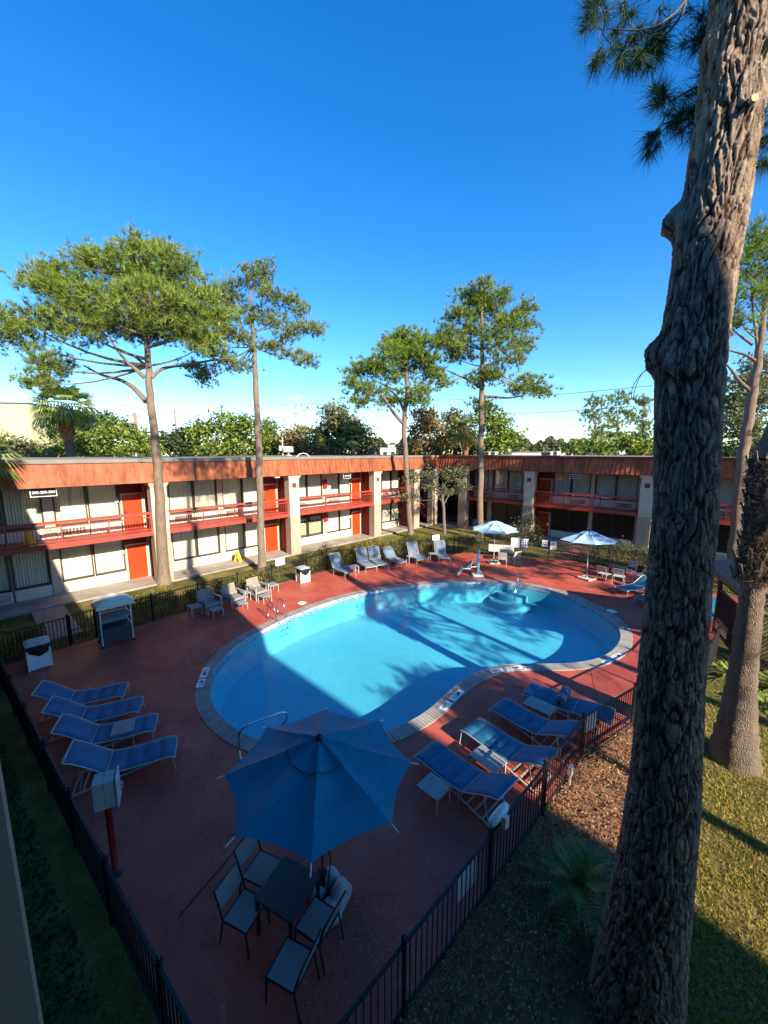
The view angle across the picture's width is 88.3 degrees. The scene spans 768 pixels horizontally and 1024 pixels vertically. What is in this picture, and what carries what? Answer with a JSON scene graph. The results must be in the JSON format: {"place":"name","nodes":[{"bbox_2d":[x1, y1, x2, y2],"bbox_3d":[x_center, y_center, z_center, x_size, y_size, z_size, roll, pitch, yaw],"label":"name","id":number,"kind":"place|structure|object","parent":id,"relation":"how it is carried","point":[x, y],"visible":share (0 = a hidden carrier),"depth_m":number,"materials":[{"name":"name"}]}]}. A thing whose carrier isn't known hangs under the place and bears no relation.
{"place":"outdoors","nodes":[
{"label":"outdoors","id":0,"kind":"place"},
{"bbox_2d":[31,605,82,639],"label":"path","id":1,"kind":"structure","parent":0,"point":[51,614],"depth_m":18.19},
{"bbox_2d":[0,453,767,1023],"bbox_3d":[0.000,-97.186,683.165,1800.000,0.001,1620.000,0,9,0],"label":"ground","id":2,"kind":"structure","parent":0,"point":[116,983],"depth_m":7.29,"materials":[{"name":"green plant"}]},
{"bbox_2d":[0,428,26,490],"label":"palm tree","id":3,"kind":"object","parent":2,"relation":"on","point":[5,452],"visible":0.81,"depth_m":17.84,"materials":[{"name":"green plant"}]},
{"bbox_2d":[0,762,43,1023],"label":"hotel building","id":4,"kind":"structure","parent":2,"relation":"on","point":[19,999],"depth_m":1.21,"materials":[{"name":"grey paint"}]},
{"bbox_2d":[0,619,47,661],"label":"hedge","id":5,"kind":"object","parent":2,"relation":"on","point":[18,638],"visible":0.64,"depth_m":15.03,"materials":[{"name":"green plant"}]},
{"bbox_2d":[0,427,58,457],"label":"tree","id":6,"kind":"object","parent":2,"relation":"on","point":[26,449],"visible":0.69,"depth_m":33.37,"materials":[{"name":"green plant"}]},
{"bbox_2d":[0,614,71,662],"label":"metal fence","id":7,"kind":"object","parent":2,"relation":"on","point":[68,629],"visible":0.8,"depth_m":15.05,"materials":[{"name":"black metal"}]},
{"bbox_2d":[0,402,91,457],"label":"building","id":8,"kind":"structure","parent":2,"relation":"on","point":[15,418],"depth_m":117.05,"materials":[{"name":"beige concrete"}]},
{"bbox_2d":[0,734,108,1023],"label":"grass","id":9,"kind":"structure","parent":2,"relation":"on","point":[40,906],"depth_m":6.60,"materials":[{"name":"green plant"}]},
{"bbox_2d":[26,384,101,456],"bbox_3d":[-26.787,-4.110,33.679,5.651,13.389,5.895,0,9,0],"label":"palm tree","id":10,"kind":"object","parent":2,"relation":"on","point":[66,417],"visible":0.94,"depth_m":32.60,"materials":[{"name":"green plant"}]},
{"bbox_2d":[35,408,142,455],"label":"tree","id":11,"kind":"object","parent":2,"relation":"on","point":[49,435],"visible":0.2,"depth_m":60.23,"materials":[{"name":"green plant"}]},
{"bbox_2d":[0,658,191,1023],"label":"metal fence","id":12,"kind":"object","parent":2,"relation":"on","point":[95,860],"visible":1,"depth_m":6.57,"materials":[{"name":"black metal"}]},
{"bbox_2d":[52,414,170,456],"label":"tree","id":13,"kind":"object","parent":2,"relation":"on","point":[100,447],"visible":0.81,"depth_m":42.06,"materials":[{"name":"green plant"}]},
{"bbox_2d":[0,219,245,585],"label":"pine tree","id":14,"kind":"object","parent":2,"relation":"on","point":[136,284],"visible":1,"depth_m":20.52,"materials":[{"name":"green plant"}]},
{"bbox_2d":[101,584,178,620],"bbox_3d":[-11.317,4.308,18.331,1.617,1.422,3.172,7,11,39],"label":"hedge","id":15,"kind":"object","parent":2,"relation":"on","point":[142,595],"visible":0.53,"depth_m":18.61,"materials":[{"name":"green plant"}]},
{"bbox_2d":[149,420,211,455],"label":"tree","id":16,"kind":"object","parent":2,"relation":"on","point":[175,440],"visible":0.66,"depth_m":55.78,"materials":[{"name":"green plant"}]},
{"bbox_2d":[0,525,421,619],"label":"walkway","id":17,"kind":"structure","parent":2,"relation":"on","point":[14,609],"depth_m":23.48,"materials":[{"name":"concrete"}]},
{"bbox_2d":[95,552,326,637],"bbox_3d":[-7.848,3.851,21.184,0.120,1.350,12.738,7,11,40],"label":"metal fence","id":18,"kind":"object","parent":2,"relation":"on","point":[197,584],"visible":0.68,"depth_m":19.57,"materials":[{"name":"black metal"}]},
{"bbox_2d":[183,405,264,455],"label":"tree","id":19,"kind":"object","parent":2,"relation":"on","point":[235,432],"visible":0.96,"depth_m":46.22,"materials":[{"name":"green plant"}]},
{"bbox_2d":[0,455,458,605],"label":"motel wing","id":20,"kind":"structure","parent":2,"relation":"on","point":[91,524],"depth_m":24.66,"materials":[{"name":"beige paint"}]},
{"bbox_2d":[0,556,11,593],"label":"window","id":21,"kind":"structure","parent":20,"relation":"in","point":[5,581],"depth_m":19.89,"materials":[{"name":"grey glass"}]},
{"bbox_2d":[0,489,44,531],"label":"window","id":22,"kind":"structure","parent":20,"relation":"in","point":[18,507],"depth_m":20.07,"materials":[{"name":"white glass"}]},
{"bbox_2d":[10,550,51,590],"bbox_3d":[-18.363,2.899,20.566,0.227,2.120,1.460,8,12,43],"label":"window","id":23,"kind":"structure","parent":20,"relation":"in","point":[29,570],"depth_m":20.61,"materials":[{"name":"grey glass"}]},
{"bbox_2d":[52,486,88,526],"bbox_3d":[-17.035,-0.384,21.453,0.227,2.180,1.420,8,12,43],"label":"window","id":24,"kind":"structure","parent":20,"relation":"in","point":[69,503],"depth_m":21.50,"materials":[{"name":"white glass"}]},
{"bbox_2d":[59,544,94,581],"bbox_3d":[-17.035,2.690,21.925,0.226,2.120,1.420,8,12,43],"label":"window","id":25,"kind":"structure","parent":20,"relation":"in","point":[76,561],"depth_m":21.97,"materials":[{"name":"white glass"}]},
{"bbox_2d":[86,484,120,522],"bbox_3d":[-15.982,-0.549,22.526,0.222,2.180,1.490,8,12,43],"label":"window","id":26,"kind":"structure","parent":20,"relation":"in","point":[100,498],"depth_m":22.54,"materials":[{"name":"white glass"}]},
{"bbox_2d":[92,540,125,575],"bbox_3d":[-15.983,2.524,23.000,0.226,2.120,1.490,8,12,43],"label":"window","id":27,"kind":"structure","parent":20,"relation":"in","point":[108,558],"depth_m":23.04,"materials":[{"name":"white glass"}]},
{"bbox_2d":[119,492,144,529],"bbox_3d":[-14.981,-0.076,23.559,0.120,2.130,1.140,8,12,43],"label":"door","id":28,"kind":"structure","parent":20,"relation":"in","point":[130,503],"depth_m":23.53,"materials":[{"name":"paint"}]},
{"bbox_2d":[125,542,149,579],"bbox_3d":[-14.981,2.954,24.025,0.120,2.160,1.140,8,12,43],"label":"door","id":29,"kind":"structure","parent":20,"relation":"in","point":[137,562],"depth_m":24.00,"materials":[{"name":"paint"}]},
{"bbox_2d":[167,480,193,513],"bbox_3d":[-13.110,-1.001,25.466,0.222,2.180,1.500,8,12,43],"label":"window","id":30,"kind":"structure","parent":20,"relation":"in","point":[179,492],"depth_m":25.51,"materials":[{"name":"white glass"}]},
{"bbox_2d":[171,530,197,561],"bbox_3d":[-13.111,2.072,25.941,0.228,2.120,1.500,8,12,43],"label":"window","id":31,"kind":"structure","parent":20,"relation":"in","point":[183,543],"depth_m":25.99,"materials":[{"name":"white glass"}]},
{"bbox_2d":[192,479,217,511],"bbox_3d":[-12.041,-1.170,26.563,0.226,2.180,1.500,8,12,43],"label":"window","id":32,"kind":"structure","parent":20,"relation":"in","point":[203,490],"depth_m":26.58,"materials":[{"name":"white glass"}]},
{"bbox_2d":[196,527,219,556],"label":"window","id":33,"kind":"structure","parent":20,"relation":"in","point":[207,541],"depth_m":27.09,"materials":[{"name":"white glass"}]},
{"bbox_2d":[221,478,242,508],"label":"window","id":34,"kind":"structure","parent":20,"relation":"in","point":[230,487],"depth_m":27.95,"materials":[{"name":"white glass"}]},
{"bbox_2d":[224,523,244,551],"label":"window","id":35,"kind":"structure","parent":20,"relation":"in","point":[234,534],"depth_m":28.44,"materials":[{"name":"white glass"}]},
{"bbox_2d":[241,477,256,506],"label":"window","id":36,"kind":"structure","parent":20,"relation":"in","point":[249,493],"depth_m":28.90,"materials":[{"name":"white glass"}]},
{"bbox_2d":[264,523,278,551],"bbox_3d":[-8.696,1.965,30.456,0.120,2.160,1.200,8,12,43],"label":"door","id":37,"kind":"structure","parent":20,"relation":"in","point":[270,530],"depth_m":30.47,"materials":[{"name":"paint"}]},
{"bbox_2d":[182,564,280,604],"bbox_3d":[-8.208,3.903,21.829,1.135,1.152,5.389,7,11,40],"label":"hedge","id":38,"kind":"object","parent":2,"relation":"on","point":[265,573],"visible":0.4,"depth_m":21.67,"materials":[{"name":"green plant"}]},
{"bbox_2d":[173,253,330,571],"bbox_3d":[-7.850,-5.543,24.233,9.452,19.194,4.291,0,9,0],"label":"pine tree","id":39,"kind":"object","parent":2,"relation":"on","point":[264,287],"visible":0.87,"depth_m":23.43,"materials":[{"name":"green plant"}]},
{"bbox_2d":[235,414,286,455],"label":"tree","id":40,"kind":"object","parent":2,"relation":"on","point":[270,430],"visible":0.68,"depth_m":47.90,"materials":[{"name":"green plant"}]},
{"bbox_2d":[268,423,319,454],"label":"tree","id":41,"kind":"object","parent":2,"relation":"on","point":[295,439],"visible":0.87,"depth_m":45.77,"materials":[{"name":"green plant"}]},
{"bbox_2d":[303,540,360,571],"bbox_3d":[-3.402,2.834,26.622,4.012,1.789,1.490,-6,10,-33],"label":"hedge","id":42,"kind":"object","parent":2,"relation":"on","point":[343,552],"visible":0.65,"depth_m":26.32,"materials":[{"name":"green plant"}]},
{"bbox_2d":[301,397,383,454],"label":"tree","id":43,"kind":"object","parent":2,"relation":"on","point":[333,425],"visible":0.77,"depth_m":49.28,"materials":[{"name":"green plant"}]},
{"bbox_2d":[5,552,737,1023],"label":"pool deck","id":44,"kind":"structure","parent":2,"relation":"on","point":[173,832],"depth_m":8.38,"materials":[{"name":"paint"}]},
{"bbox_2d":[23,635,52,672],"bbox_3d":[-12.500,5.092,14.290,0.694,0.991,0.694,8,12,43],"label":"trash bin","id":45,"kind":"object","parent":44,"relation":"on","point":[38,654],"visible":1,"depth_m":14.09,"materials":[{"name":"white plastic"}]},
{"bbox_2d":[30,680,129,722],"bbox_3d":[-9.051,5.481,11.917,2.188,0.947,0.828,-4,9,-22],"label":"sun lounger","id":46,"kind":"object","parent":44,"relation":"on","point":[46,689],"visible":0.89,"depth_m":11.86,"materials":[{"name":"blue fabric"}]},
{"bbox_2d":[41,696,144,742],"bbox_3d":[-8.124,5.595,11.178,2.188,0.947,0.828,-4,9,-23],"label":"sun lounger","id":47,"kind":"object","parent":44,"relation":"on","point":[57,706],"visible":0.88,"depth_m":11.12,"materials":[{"name":"blue fabric"}]},
{"bbox_2d":[50,713,159,764],"bbox_3d":[-7.241,5.712,10.415,2.188,0.947,0.828,-4,9,-22],"label":"sun lounger","id":48,"kind":"object","parent":44,"relation":"on","point":[69,726],"visible":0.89,"depth_m":10.26,"materials":[{"name":"blue fabric"}]},
{"bbox_2d":[91,765,122,877],"bbox_3d":[-4.915,5.662,7.162,0.420,2.030,0.360,-5,10,-28],"label":"box","id":49,"kind":"object","parent":44,"relation":"on","point":[106,788],"visible":0.91,"depth_m":7.00,"materials":[{"name":"white metal"}]},
{"bbox_2d":[90,593,134,648],"bbox_3d":[-10.950,4.272,16.035,0.960,2.078,1.280,8,12,43],"label":"towel cart","id":50,"kind":"object","parent":44,"relation":"on","point":[114,626],"visible":1,"depth_m":15.85,"materials":[{"name":"white plastic"}]},
{"bbox_2d":[61,735,178,796],"bbox_3d":[-6.226,5.851,9.511,2.188,0.947,0.828,-4,10,-24],"label":"sun lounger","id":51,"kind":"object","parent":44,"relation":"on","point":[90,757],"visible":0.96,"depth_m":9.41,"materials":[{"name":"blue fabric"}]},
{"bbox_2d":[196,587,221,615],"bbox_3d":[-8.533,4.327,19.257,0.980,0.995,0.851,7,11,37],"label":"armchair","id":52,"kind":"object","parent":44,"relation":"on","point":[210,601],"visible":0.96,"depth_m":19.26,"materials":[{"name":"white plastic"}]},
{"bbox_2d":[221,582,245,608],"bbox_3d":[-7.633,4.213,19.998,0.980,0.995,0.851,7,11,37],"label":"armchair","id":53,"kind":"object","parent":44,"relation":"on","point":[230,597],"visible":0.99,"depth_m":19.99,"materials":[{"name":"white plastic"}]},
{"bbox_2d":[213,860,270,959],"bbox_3d":[-2.267,6.345,6.337,0.650,0.937,0.532,4,9,22],"label":"chair","id":54,"kind":"object","parent":44,"relation":"on","point":[241,915],"visible":0.91,"depth_m":6.30,"materials":[{"name":"black metal"}]},
{"bbox_2d":[233,838,281,911],"bbox_3d":[-2.197,6.248,6.970,0.650,0.937,0.532,4,9,22],"label":"chair","id":55,"kind":"object","parent":44,"relation":"on","point":[260,868],"visible":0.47,"depth_m":6.95,"materials":[{"name":"black metal"}]},
{"bbox_2d":[253,855,320,937],"bbox_3d":[-1.560,6.431,6.472,0.760,0.720,0.760,4,10,27],"label":"table","id":56,"kind":"object","parent":44,"relation":"on","point":[286,889],"visible":0.92,"depth_m":6.36,"materials":[{"name":"black metal"}]},
{"bbox_2d":[265,928,321,1023],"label":"chair","id":57,"kind":"object","parent":44,"relation":"on","point":[287,970],"visible":1,"depth_m":5.59,"materials":[{"name":"black metal"}]},
{"bbox_2d":[216,707,418,885],"bbox_3d":[-1.080,5.187,6.797,3.131,3.040,3.131,3,9,17],"label":"umbrella","id":58,"kind":"object","parent":44,"relation":"on","point":[312,788],"visible":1,"depth_m":6.14,"materials":[{"name":"fabric"}]},
{"bbox_2d":[294,890,345,974],"bbox_3d":[-0.995,6.373,6.156,0.650,0.937,0.532,5,10,28],"label":"chair","id":59,"kind":"object","parent":44,"relation":"on","point":[318,914],"visible":0.97,"depth_m":6.13,"materials":[{"name":"black metal"}]},
{"bbox_2d":[308,865,351,927],"bbox_3d":[-0.940,6.488,6.891,0.684,0.480,0.906,-8,12,-42],"label":"chair","id":60,"kind":"object","parent":44,"relation":"on","point":[338,886],"visible":0.63,"depth_m":6.83,"materials":[{"name":"grey"}]},
{"bbox_2d":[195,579,632,751],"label":"swimming pool","id":61,"kind":"structure","parent":44,"relation":"in","point":[405,660],"depth_m":17.55,"materials":[{"name":"liquid"}]},
{"bbox_2d":[416,772,450,817],"bbox_3d":[1.090,6.224,8.707,0.560,0.450,0.520,8,12,43],"label":"side table","id":62,"kind":"object","parent":44,"relation":"on","point":[434,787],"visible":1,"depth_m":8.65,"materials":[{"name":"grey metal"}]},
{"bbox_2d":[412,740,518,827],"bbox_3d":[1.783,5.977,9.024,0.851,0.846,2.326,-8,12,-42],"label":"sun lounger","id":63,"kind":"object","parent":44,"relation":"on","point":[440,760],"visible":1,"depth_m":8.90,"materials":[{"name":"blue fabric"}]},
{"bbox_2d":[469,744,506,773],"bbox_3d":[2.480,6.104,9.488,0.520,0.450,0.728,-7,11,-39],"label":"side table","id":64,"kind":"object","parent":44,"relation":"on","point":[490,760],"visible":0.84,"depth_m":9.44,"materials":[{"name":"grey metal"}]},
{"bbox_2d":[487,558,499,563],"bbox_3d":[7.650,3.371,27.562,0.720,0.360,0.720,0,9,0],"label":"parasol weight","id":65,"kind":"object","parent":44,"relation":"on","point":[493,561],"visible":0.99,"depth_m":27.52,"materials":[{"name":"paint"}]},
{"bbox_2d":[473,520,517,548],"bbox_3d":[7.650,2.027,27.356,3.002,3.040,3.002,2,9,12],"label":"umbrella","id":66,"kind":"object","parent":65,"relation":"in","point":[494,527],"visible":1,"depth_m":26.64,"materials":[{"name":"fabric"}]},
{"bbox_2d":[459,717,560,794],"bbox_3d":[3.068,5.847,9.874,0.851,0.846,2.326,-7,11,-39],"label":"sun lounger","id":67,"kind":"object","parent":44,"relation":"on","point":[494,739],"visible":0.98,"depth_m":9.82,"materials":[{"name":"blue fabric"}]},
{"bbox_2d":[337,626,720,1023],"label":"metal fence","id":68,"kind":"object","parent":44,"relation":"on","point":[489,879],"visible":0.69,"depth_m":6.95,"materials":[{"name":"black metal"}]},
{"bbox_2d":[488,802,508,830],"bbox_3d":[2.064,5.430,7.020,0.600,0.308,0.276,-8,12,-44],"label":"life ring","id":69,"kind":"object","parent":68,"relation":"attached to","point":[499,814],"visible":1,"depth_m":6.93,"materials":[{"name":"white plastic"}]},
{"bbox_2d":[488,698,580,762],"bbox_3d":[4.068,5.710,10.760,0.851,0.846,2.326,-8,12,-41],"label":"sun lounger","id":70,"kind":"object","parent":44,"relation":"on","point":[513,713],"visible":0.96,"depth_m":10.71,"materials":[{"name":"blue fabric"}]},
{"bbox_2d":[523,695,556,724],"bbox_3d":[4.500,5.800,11.464,0.784,0.450,0.520,8,12,43],"label":"side table","id":71,"kind":"object","parent":44,"relation":"on","point":[544,707],"visible":0.91,"depth_m":11.40,"materials":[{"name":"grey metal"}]},
{"bbox_2d":[520,683,615,734],"bbox_3d":[5.361,5.743,11.623,2.418,0.520,0.851,7,11,37],"label":"sun lounger","id":72,"kind":"object","parent":44,"relation":"on","point":[576,706],"visible":0.75,"depth_m":11.51,"materials":[{"name":"blue fabric"}]},
{"bbox_2d":[577,573,595,581],"bbox_3d":[12.370,3.904,24.093,0.792,0.360,0.792,-5,10,-28],"label":"parasol weight","id":73,"kind":"object","parent":44,"relation":"on","point":[586,577],"visible":0.94,"depth_m":24.04,"materials":[{"name":"paint"}]},
{"bbox_2d":[561,529,617,570],"bbox_3d":[12.377,2.541,24.034,3.002,3.037,2.996,-1,9,-8],"label":"umbrella","id":74,"kind":"object","parent":73,"relation":"in","point":[588,537],"visible":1,"depth_m":23.36,"materials":[{"name":"fabric"}]},
{"bbox_2d":[570,543,767,611],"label":"metal fence","id":75,"kind":"object","parent":44,"relation":"on","point":[610,549],"visible":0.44,"depth_m":26.50,"materials":[{"name":"black metal"}]},
{"bbox_2d":[711,559,767,669],"bbox_3d":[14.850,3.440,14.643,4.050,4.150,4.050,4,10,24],"label":"fence","id":76,"kind":"object","parent":44,"relation":"on","point":[724,617],"visible":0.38,"depth_m":15.61,"materials":[{"name":"brown"}]},
{"bbox_2d":[358,532,413,559],"bbox_3d":[0.174,2.491,28.636,4.186,1.886,1.625,-4,10,-27],"label":"hedge","id":77,"kind":"object","parent":2,"relation":"on","point":[399,546],"visible":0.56,"depth_m":28.69,"materials":[{"name":"green plant"}]},
{"bbox_2d":[336,322,455,536],"bbox_3d":[1.041,-6.901,34.233,9.645,18.702,7.269,-5,10,-27],"label":"pine tree","id":78,"kind":"object","parent":2,"relation":"on","point":[403,345],"visible":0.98,"depth_m":33.29,"materials":[{"name":"green plant"}]},
{"bbox_2d":[394,404,452,518],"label":"tree","id":79,"kind":"object","parent":2,"relation":"on","point":[428,422],"visible":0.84,"depth_m":43.90,"materials":[{"name":"green plant"}]},
{"bbox_2d":[397,463,473,535],"bbox_3d":[4.648,-1.152,35.672,7.030,6.564,4.943,0,9,0],"label":"tree","id":80,"kind":"object","parent":2,"relation":"on","point":[446,477],"visible":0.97,"depth_m":35.14,"materials":[{"name":"green plant"}]},
{"bbox_2d":[435,403,484,514],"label":"tree","id":81,"kind":"object","parent":2,"relation":"on","point":[450,421],"visible":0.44,"depth_m":46.55,"materials":[{"name":"green plant"}]},
{"bbox_2d":[448,416,478,454],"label":"palm tree","id":82,"kind":"object","parent":2,"relation":"on","point":[466,438],"visible":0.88,"depth_m":40.73,"materials":[{"name":"green plant"}]},
{"bbox_2d":[460,400,528,454],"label":"tree","id":83,"kind":"object","parent":2,"relation":"on","point":[505,439],"visible":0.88,"depth_m":44.51,"materials":[{"name":"green plant"}]},
{"bbox_2d":[427,273,564,537],"bbox_3d":[9.287,-8.376,33.768,11.908,21.799,6.750,0,9,0],"label":"pine tree","id":84,"kind":"object","parent":2,"relation":"on","point":[481,300],"visible":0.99,"depth_m":32.42,"materials":[{"name":"green plant"}]},
{"bbox_2d":[397,724,632,1023],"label":"ground cover","id":85,"kind":"object","parent":2,"relation":"on","point":[540,992],"visible":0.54,"depth_m":6.20,"materials":[{"name":"brown soil"}]},
{"bbox_2d":[517,830,611,951],"bbox_3d":[3.214,6.349,6.616,1.993,1.039,1.944,0,9,0],"label":"sago palm","id":86,"kind":"object","parent":85,"relation":"on","point":[578,889],"visible":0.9,"depth_m":6.60,"materials":[{"name":"green plant"}]},
{"bbox_2d":[505,509,549,545],"bbox_3d":[12.241,1.251,33.793,3.502,2.815,3.686,0,9,0],"label":"bush","id":87,"kind":"object","parent":2,"relation":"on","point":[528,528],"visible":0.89,"depth_m":33.45,"materials":[{"name":"green plant"}]},
{"bbox_2d":[512,435,586,451],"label":"woods","id":88,"kind":"object","parent":2,"relation":"on","point":[548,444],"visible":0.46,"depth_m":149.66,"materials":[{"name":"green plant"}]},
{"bbox_2d":[438,455,750,559],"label":"motel wing","id":89,"kind":"structure","parent":2,"relation":"on","point":[610,496],"depth_m":33.74,"materials":[{"name":"beige paint"}]},
{"bbox_2d":[551,508,569,531],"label":"window","id":90,"kind":"structure","parent":89,"relation":"in","point":[559,517],"depth_m":35.31,"materials":[{"name":"black glass"}]},
{"bbox_2d":[553,472,571,495],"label":"window","id":91,"kind":"structure","parent":89,"relation":"in","point":[562,482],"depth_m":34.93,"materials":[{"name":"grey glass"}]},
{"bbox_2d":[568,510,588,532],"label":"window","id":92,"kind":"structure","parent":89,"relation":"in","point":[578,520],"depth_m":34.27,"materials":[{"name":"black glass"}]},
{"bbox_2d":[571,473,591,497],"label":"window","id":93,"kind":"structure","parent":89,"relation":"in","point":[583,485],"depth_m":33.79,"materials":[{"name":"grey glass"}]},
{"bbox_2d":[592,512,613,537],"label":"window","id":94,"kind":"structure","parent":89,"relation":"in","point":[602,523],"depth_m":32.90,"materials":[{"name":"black glass"}]},
{"bbox_2d":[594,474,616,499],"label":"window","id":95,"kind":"structure","parent":89,"relation":"in","point":[605,483],"depth_m":32.53,"materials":[{"name":"grey glass"}]},
{"bbox_2d":[612,514,634,540],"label":"window","id":96,"kind":"structure","parent":89,"relation":"in","point":[623,525],"depth_m":31.88,"materials":[{"name":"black glass"}]},
{"bbox_2d":[615,474,638,500],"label":"window","id":97,"kind":"structure","parent":89,"relation":"in","point":[627,485],"depth_m":31.49,"materials":[{"name":"grey glass"}]},
{"bbox_2d":[577,391,614,454],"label":"pine tree","id":98,"kind":"object","parent":2,"relation":"on","point":[596,432],"visible":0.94,"depth_m":57.95,"materials":[{"name":"green plant"}]},
{"bbox_2d":[555,427,652,455],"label":"tree","id":99,"kind":"object","parent":2,"relation":"on","point":[629,444],"visible":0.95,"depth_m":50.33,"materials":[{"name":"green plant"}]},
{"bbox_2d":[578,539,647,568],"bbox_3d":[15.822,2.587,26.955,4.518,2.187,1.830,7,11,39],"label":"hedge","id":100,"kind":"object","parent":2,"relation":"on","point":[615,547],"visible":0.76,"depth_m":26.74,"materials":[{"name":"green plant"}]},
{"bbox_2d":[601,389,638,454],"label":"pine tree","id":101,"kind":"object","parent":2,"relation":"on","point":[624,412],"visible":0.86,"depth_m":61.53,"materials":[{"name":"green plant"}]},
{"bbox_2d":[623,393,653,455],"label":"pine tree","id":102,"kind":"object","parent":2,"relation":"on","point":[642,425],"visible":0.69,"depth_m":63.05,"materials":[{"name":"green plant"}]},
{"bbox_2d":[565,0,767,1023],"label":"pine tree","id":103,"kind":"object","parent":2,"relation":"on","point":[639,970],"visible":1,"depth_m":4.29,"materials":[{"name":"brown plant"}]},
{"bbox_2d":[707,240,767,777],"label":"palm tree","id":104,"kind":"object","parent":2,"relation":"on","point":[734,744],"visible":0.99,"depth_m":9.38,"materials":[{"name":"plant"}]},
{"bbox_2d":[722,350,767,446],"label":"tree","id":105,"kind":"object","parent":2,"relation":"on","point":[731,400],"visible":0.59,"depth_m":34.17,"materials":[{"name":"green plant"}]},
{"bbox_2d":[727,210,767,558],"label":"pine tree","id":106,"kind":"object","parent":2,"relation":"on","point":[755,246],"visible":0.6,"depth_m":21.08,"materials":[{"name":"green plant"}]},
{"bbox_2d":[0,0,767,453],"label":"sky","id":107,"kind":"structure","parent":0,"point":[391,156],"materials":[{"name":"blue"}]},
{"bbox_2d":[687,652,767,1023],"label":"grass","id":108,"kind":"structure","parent":0,"point":[722,1016],"depth_m":6.88,"materials":[{"name":"green plant"}]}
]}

